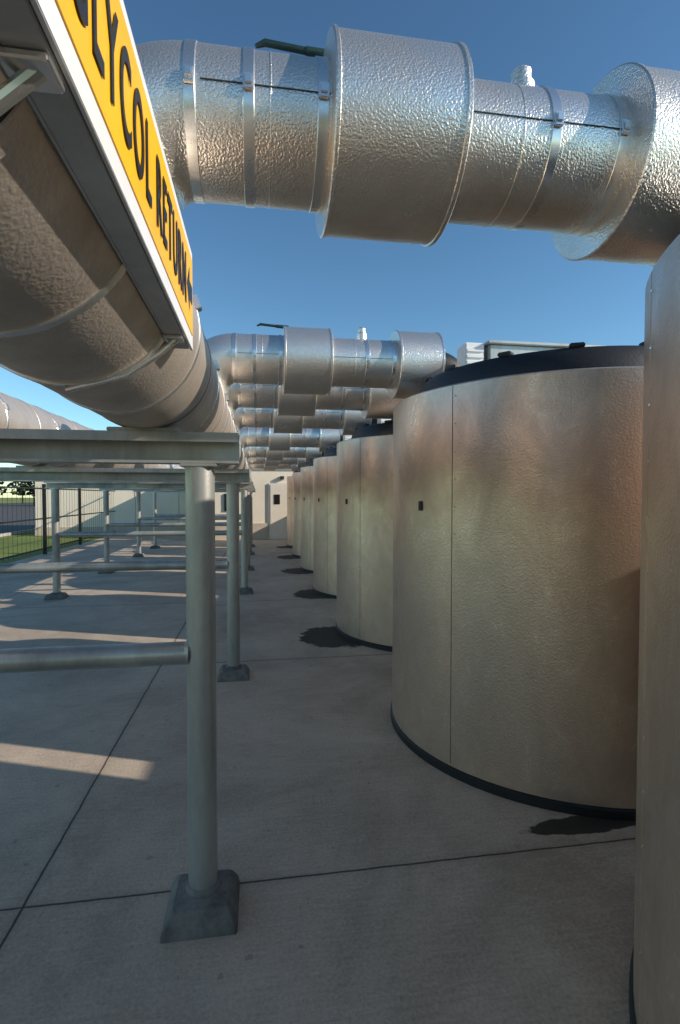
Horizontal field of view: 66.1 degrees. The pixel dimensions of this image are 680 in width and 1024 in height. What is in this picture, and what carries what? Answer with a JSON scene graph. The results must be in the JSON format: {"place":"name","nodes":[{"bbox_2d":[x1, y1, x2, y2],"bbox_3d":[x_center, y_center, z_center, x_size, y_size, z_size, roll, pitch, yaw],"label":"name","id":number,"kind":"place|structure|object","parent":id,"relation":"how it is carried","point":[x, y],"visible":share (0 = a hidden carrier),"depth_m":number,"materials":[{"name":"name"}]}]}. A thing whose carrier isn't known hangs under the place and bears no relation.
{"place":"outdoors","nodes":[
{"label":"outdoors","id":0,"kind":"place"},
{"bbox_2d":[0,502,35,533],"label":"road","id":1,"kind":"structure","parent":0,"point":[17,509],"depth_m":42.83,"materials":[{"name":"grey asphalt"}]},
{"bbox_2d":[0,498,103,563],"bbox_3d":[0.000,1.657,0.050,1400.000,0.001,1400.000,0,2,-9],"label":"ground","id":2,"kind":"structure","parent":0,"point":[29,541],"depth_m":18.37,"materials":[{"name":"green plant"}]},
{"bbox_2d":[0,482,34,505],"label":"distant trees","id":3,"kind":"object","parent":2,"relation":"on","point":[21,492],"visible":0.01,"depth_m":92.48,"materials":[{"name":"green plant"}]},
{"bbox_2d":[0,529,34,536],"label":"road kerb","id":4,"kind":"structure","parent":2,"relation":"on","point":[15,532],"depth_m":22.73,"materials":[{"name":"concrete"}]},
{"bbox_2d":[35,482,184,526],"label":"wall","id":5,"kind":"structure","parent":2,"relation":"on","point":[124,505],"depth_m":22.35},
{"bbox_2d":[135,492,135,522],"bbox_3d":[-8.807,-0.655,22.487,0.030,2.540,0.015,0,2,-9],"label":"panel joint","id":6,"kind":"object","parent":5,"relation":"attached to","point":[135,507],"visible":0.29,"depth_m":22.49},
{"bbox_2d":[215,469,292,538],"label":"wall","id":7,"kind":"structure","parent":2,"relation":"on","point":[262,479],"depth_m":19.96,"materials":[{"name":"beige paint"}]},
{"bbox_2d":[224,494,225,510],"bbox_3d":[-4.176,-0.368,19.763,0.400,0.650,0.049,0,2,-9],"label":"wall window","id":8,"kind":"structure","parent":7,"relation":"in","point":[224,502],"depth_m":19.71,"materials":[{"name":"black glass"}]},
{"bbox_2d":[269,483,286,538],"bbox_3d":[-2.229,-0.028,20.075,1.000,2.150,0.058,0,2,-9],"label":"door frame","id":9,"kind":"object","parent":7,"relation":"attached to","point":[269,505],"visible":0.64,"depth_m":19.98,"materials":[{"name":"white metal"}]},
{"bbox_2d":[270,485,286,538],"bbox_3d":[-2.223,-0.006,20.036,0.880,2.070,0.019,0,2,-9],"label":"door","id":10,"kind":"structure","parent":9,"relation":"in","point":[278,517],"depth_m":20.01,"materials":[{"name":"paint"}]},
{"bbox_2d":[274,494,279,503],"bbox_3d":[-2.408,-0.485,19.975,0.220,0.370,0.014,0,2,-9],"label":"window","id":11,"kind":"structure","parent":10,"relation":"in","point":[276,498],"depth_m":19.97,"materials":[{"name":"black glass"}]},
{"bbox_2d":[0,536,635,1023],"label":"concrete pavement","id":12,"kind":"structure","parent":0,"point":[376,864],"depth_m":2.46,"materials":[{"name":"grey concrete"}]},
{"bbox_2d":[0,484,115,561],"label":"picket fence","id":13,"kind":"object","parent":12,"relation":"on","point":[79,515],"visible":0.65,"depth_m":14.87,"materials":[{"name":"black metal"}]},
{"bbox_2d":[35,526,184,535],"bbox_3d":[-9.507,0.803,22.413,6.620,0.350,0.030,0,2,-9],"label":"base course","id":14,"kind":"object","parent":12,"relation":"on","point":[96,529],"visible":0.5,"depth_m":22.34,"materials":[{"name":"beige concrete"}]},
{"bbox_2d":[0,427,239,943],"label":"pipe support frame","id":15,"kind":"object","parent":12,"relation":"on","point":[203,901],"visible":1,"depth_m":2.03,"materials":[{"name":"metal"}]},
{"bbox_2d":[0,30,252,481],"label":"insulated main pipe","id":16,"kind":"object","parent":15,"relation":"on","point":[74,307],"visible":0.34,"depth_m":0.86,"materials":[{"name":"metal"}]},
{"bbox_2d":[0,0,192,392],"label":"pipe marker sign","id":17,"kind":"object","parent":16,"relation":"attached to","point":[92,48],"visible":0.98,"depth_m":0.62,"materials":[{"name":"yellow metal"}]},
{"bbox_2d":[0,465,249,681],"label":"pipe support frame","id":18,"kind":"object","parent":12,"relation":"on","point":[233,669],"visible":0.96,"depth_m":4.67,"materials":[{"name":"metal"}]},
{"bbox_2d":[44,482,252,599],"bbox_3d":[-3.106,0.434,8.659,3.302,1.912,0.284,0,2,-9],"label":"pipe support frame","id":19,"kind":"object","parent":12,"relation":"on","point":[57,534],"visible":0.9,"depth_m":8.60,"materials":[{"name":"metal"}]},
{"bbox_2d":[98,485,253,573],"bbox_3d":[-3.550,0.350,11.473,3.302,1.912,0.284,0,2,-9],"label":"pipe support frame","id":20,"kind":"object","parent":12,"relation":"on","point":[106,524],"visible":0.39,"depth_m":11.32,"materials":[{"name":"metal"}]},
{"bbox_2d":[132,488,254,556],"bbox_3d":[-4.032,0.258,14.534,3.302,1.912,0.284,0,2,-9],"label":"pipe support frame","id":21,"kind":"object","parent":12,"relation":"on","point":[139,518],"visible":0.56,"depth_m":14.36,"materials":[{"name":"metal"}]},
{"bbox_2d":[150,492,254,548],"bbox_3d":[-4.390,0.190,16.805,3.302,1.912,0.284,0,2,-9],"label":"pipe support frame","id":22,"kind":"object","parent":12,"relation":"on","point":[155,545],"visible":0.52,"depth_m":16.59,"materials":[{"name":"metal"}]},
{"bbox_2d":[0,392,184,468],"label":"insulated main pipe","id":23,"kind":"object","parent":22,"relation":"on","point":[15,413],"visible":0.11,"depth_m":4.13,"materials":[{"name":"metal"}]},
{"bbox_2d":[215,523,267,539],"bbox_3d":[-4.226,0.746,19.794,3.000,0.620,0.039,0,2,-9],"label":"base course","id":24,"kind":"object","parent":12,"relation":"on","point":[260,531],"visible":0.36,"depth_m":19.94,"materials":[{"name":"beige concrete"}]},
{"bbox_2d":[287,470,298,547],"bbox_3d":[-0.595,-0.284,17.469,2.364,2.820,2.364,0,2,-9],"label":"storage tank","id":25,"kind":"object","parent":12,"relation":"on","point":[289,515],"visible":0.14,"depth_m":16.92,"materials":[{"name":"beige metal"}]},
{"bbox_2d":[250,464,299,471],"bbox_3d":[-2.230,-1.601,18.236,2.540,0.795,0.574,0,2,-9],"label":"overhead branch pipe","id":26,"kind":"object","parent":25,"relation":"on","point":[292,468],"visible":0.25,"depth_m":18.07,"materials":[{"name":"metal"}]},
{"bbox_2d":[292,465,305,557],"bbox_3d":[-0.164,-0.202,14.734,2.364,2.820,2.364,0,2,-9],"label":"storage tank","id":27,"kind":"object","parent":12,"relation":"on","point":[296,495],"visible":0.12,"depth_m":14.15,"materials":[{"name":"beige metal"}]},
{"bbox_2d":[248,457,309,468],"bbox_3d":[-1.795,-1.518,15.471,2.540,0.795,0.574,0,2,-9],"label":"overhead branch pipe","id":28,"kind":"object","parent":27,"relation":"on","point":[298,462],"visible":0.34,"depth_m":15.31,"materials":[{"name":"metal"}]},
{"bbox_2d":[300,458,314,572],"bbox_3d":[0.267,-0.120,11.999,2.364,2.820,2.364,0,2,-9],"label":"storage tank","id":29,"kind":"object","parent":12,"relation":"on","point":[306,482],"visible":0.11,"depth_m":11.38,"materials":[{"name":"beige metal"}]},
{"bbox_2d":[245,447,323,461],"bbox_3d":[-1.367,-1.437,12.756,2.540,0.795,0.574,0,2,-9],"label":"overhead branch pipe","id":30,"kind":"object","parent":29,"relation":"on","point":[308,453],"visible":0.43,"depth_m":12.58,"materials":[{"name":"metal"}]},
{"bbox_2d":[313,435,351,598],"bbox_3d":[0.698,-0.038,9.264,2.364,2.820,2.364,0,2,-9],"label":"storage tank","id":31,"kind":"object","parent":12,"relation":"on","point":[325,525],"visible":0.16,"depth_m":8.59,"materials":[{"name":"beige metal"}]},
{"bbox_2d":[240,427,342,454],"bbox_3d":[-0.931,-1.354,9.991,2.540,0.795,0.574,0,2,-9],"label":"overhead branch pipe","id":32,"kind":"object","parent":31,"relation":"on","point":[321,440],"visible":0.54,"depth_m":9.81,"materials":[{"name":"metal"}]},
{"bbox_2d":[336,419,392,651],"bbox_3d":[1.129,0.044,6.529,2.364,2.820,2.364,0,2,-9],"label":"storage tank","id":33,"kind":"object","parent":12,"relation":"on","point":[365,535],"visible":0.42,"depth_m":5.74,"materials":[{"name":"beige metal"}]},
{"bbox_2d":[235,408,376,436],"bbox_3d":[-0.496,-1.271,7.226,2.540,0.795,0.574,0,2,-9],"label":"overhead branch pipe","id":34,"kind":"object","parent":33,"relation":"on","point":[346,422],"visible":0.45,"depth_m":7.05,"materials":[{"name":"metal"}]},
{"bbox_2d":[229,384,403,424],"bbox_3d":[-0.247,-1.223,5.647,2.540,0.795,0.574,0,2,-9],"label":"overhead branch pipe","id":35,"kind":"object","parent":33,"relation":"on","point":[374,403],"visible":0.44,"depth_m":5.48,"materials":[{"name":"metal"}]},
{"bbox_2d":[391,340,643,820],"bbox_3d":[1.560,0.126,3.794,2.364,2.820,2.364,0,2,-9],"label":"storage tank","id":36,"kind":"object","parent":12,"relation":"on","point":[517,482],"visible":0.91,"depth_m":2.80,"materials":[{"name":"beige metal"}]},
{"bbox_2d":[207,323,456,406],"bbox_3d":[-0.060,-1.188,4.462,2.540,0.795,0.574,0,2,-9],"label":"overhead branch pipe","id":37,"kind":"object","parent":36,"relation":"on","point":[323,361],"visible":0.8,"depth_m":4.28,"materials":[{"name":"metal"}]},
{"bbox_2d":[629,234,679,1023],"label":"storage tank","id":38,"kind":"object","parent":12,"relation":"on","point":[654,985],"visible":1,"depth_m":1.39,"materials":[{"name":"beige metal"}]},
{"bbox_2d":[135,24,679,266],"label":"overhead branch pipe","id":39,"kind":"object","parent":38,"relation":"on","point":[346,133],"visible":0.88,"depth_m":1.56,"materials":[{"name":"metal"}]},
{"bbox_2d":[0,0,679,497],"label":"sky","id":40,"kind":"structure","parent":0,"point":[251,267],"materials":[{"name":"blue"}]}
]}

